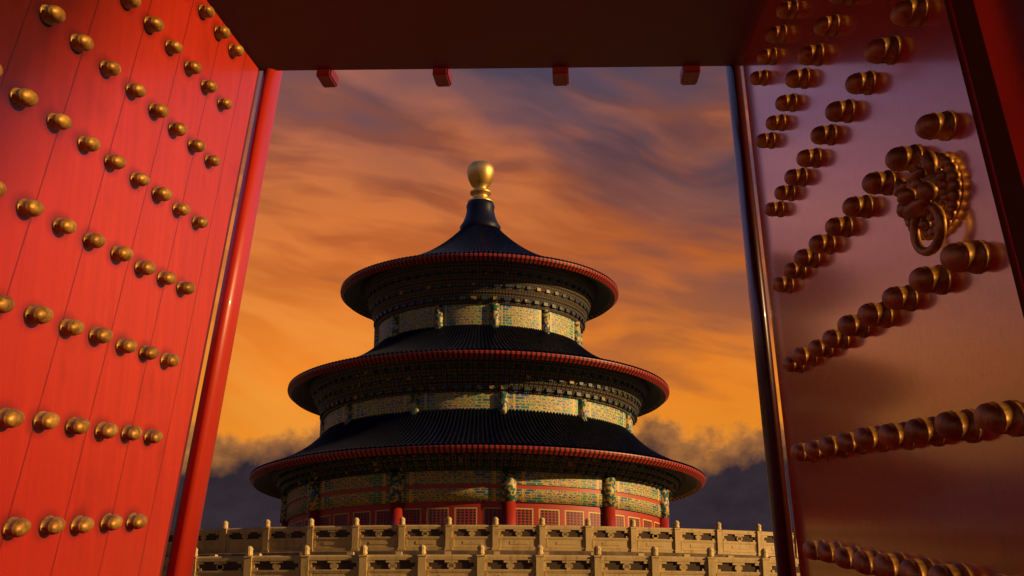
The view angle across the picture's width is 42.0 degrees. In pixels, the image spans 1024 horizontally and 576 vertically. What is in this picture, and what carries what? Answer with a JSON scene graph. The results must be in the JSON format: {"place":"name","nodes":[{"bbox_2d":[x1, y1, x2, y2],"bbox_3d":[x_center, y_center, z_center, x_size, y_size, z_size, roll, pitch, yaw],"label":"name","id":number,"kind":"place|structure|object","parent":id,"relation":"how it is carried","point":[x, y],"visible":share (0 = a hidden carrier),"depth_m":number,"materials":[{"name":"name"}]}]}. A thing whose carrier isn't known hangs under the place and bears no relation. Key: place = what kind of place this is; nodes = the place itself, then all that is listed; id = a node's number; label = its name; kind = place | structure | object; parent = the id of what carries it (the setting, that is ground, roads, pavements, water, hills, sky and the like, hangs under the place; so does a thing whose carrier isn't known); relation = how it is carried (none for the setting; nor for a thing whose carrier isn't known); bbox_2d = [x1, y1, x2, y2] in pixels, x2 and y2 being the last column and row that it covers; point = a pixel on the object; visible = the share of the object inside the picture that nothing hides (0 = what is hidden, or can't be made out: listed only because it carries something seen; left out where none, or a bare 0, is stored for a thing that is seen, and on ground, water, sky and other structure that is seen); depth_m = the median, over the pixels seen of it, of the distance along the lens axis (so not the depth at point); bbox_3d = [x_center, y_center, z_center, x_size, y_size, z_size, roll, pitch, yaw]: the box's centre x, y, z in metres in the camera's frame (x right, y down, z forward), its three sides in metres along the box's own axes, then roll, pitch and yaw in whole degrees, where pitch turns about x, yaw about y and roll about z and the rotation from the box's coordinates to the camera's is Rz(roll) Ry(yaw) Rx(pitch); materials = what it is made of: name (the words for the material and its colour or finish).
{"place":"outdoors","nodes":[
{"label":"outdoors","id":0,"kind":"place"},
{"bbox_2d":[166,68,282,575],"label":"gate jamb","id":1,"kind":"object","parent":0,"point":[188,520],"visible":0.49,"depth_m":8.93,"materials":[{"name":"red wood"}]},
{"bbox_2d":[0,0,257,575],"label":"gate door","id":2,"kind":"structure","parent":1,"relation":"attached to","point":[58,471],"depth_m":6.98,"materials":[{"name":"red wood"}]},
{"bbox_2d":[0,0,243,537],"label":"door studs","id":3,"kind":"object","parent":2,"relation":"attached to","point":[33,314],"visible":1,"depth_m":6.87,"materials":[{"name":"gold metal"}]},
{"bbox_2d":[249,161,705,531],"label":"temple of heaven","id":4,"kind":"structure","parent":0,"point":[478,384],"depth_m":83.64,"materials":[{"name":"tile"}]},
{"bbox_2d":[170,66,794,534],"label":"sky","id":5,"kind":"structure","parent":0,"point":[628,175],"materials":[{"name":"orange"}]},
{"bbox_2d":[726,65,796,575],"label":"gate jamb","id":6,"kind":"object","parent":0,"point":[780,511],"visible":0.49,"depth_m":8.12,"materials":[{"name":"red wood"}]},
{"bbox_2d":[743,0,1023,575],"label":"gate door","id":7,"kind":"structure","parent":6,"relation":"attached to","point":[958,345],"depth_m":4.89,"materials":[{"name":"red wood"}]},
{"bbox_2d":[749,0,1023,575],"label":"door studs","id":8,"kind":"object","parent":7,"relation":"attached to","point":[992,417],"visible":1,"depth_m":5.07,"materials":[{"name":"gold metal"}]},
{"bbox_2d":[893,150,962,255],"bbox_3d":[1.335,-0.265,4.318,0.150,0.386,0.648,0,-17,-1],"label":"door knocker","id":9,"kind":"object","parent":7,"relation":"attached to","point":[928,192],"visible":1,"depth_m":4.17,"materials":[{"name":"gold metal"}]},
{"label":"ground","id":10,"kind":"structure","parent":0,"visible":0},
{"bbox_2d":[159,71,259,575],"bbox_3d":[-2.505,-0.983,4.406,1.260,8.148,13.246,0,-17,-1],"label":"door edge","id":11,"kind":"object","parent":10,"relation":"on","point":[182,461],"depth_m":9.36,"materials":[{"name":"red wood"}]},
{"bbox_2d":[165,550,798,564],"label":"terrace","id":12,"kind":"structure","parent":10,"relation":"on","point":[457,552],"depth_m":55.20,"materials":[{"name":"stone"}]},
{"bbox_2d":[161,544,799,575],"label":"balustrade","id":13,"kind":"object","parent":12,"relation":"on","point":[305,563],"visible":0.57,"depth_m":44.43,"materials":[{"name":"stone"}]},
{"bbox_2d":[166,517,797,561],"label":"balustrade","id":14,"kind":"object","parent":12,"relation":"on","point":[676,538],"visible":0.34,"depth_m":55.80,"materials":[{"name":"stone"}]},
{"bbox_2d":[973,0,1023,185],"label":"gate side wall","id":15,"kind":"structure","parent":10,"relation":"on","point":[1001,22],"depth_m":4.01,"materials":[{"name":"red paint"}]},
{"bbox_2d":[207,0,766,70],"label":"gate lintel","id":16,"kind":"structure","parent":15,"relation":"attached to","point":[286,35],"depth_m":9.22,"materials":[{"name":"red wood"}]},
{"bbox_2d":[316,65,699,87],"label":"gate beam ends","id":17,"kind":"object","parent":16,"relation":"attached to","point":[689,75],"visible":0.87,"depth_m":10.07,"materials":[{"name":"red wood"}]}
]}

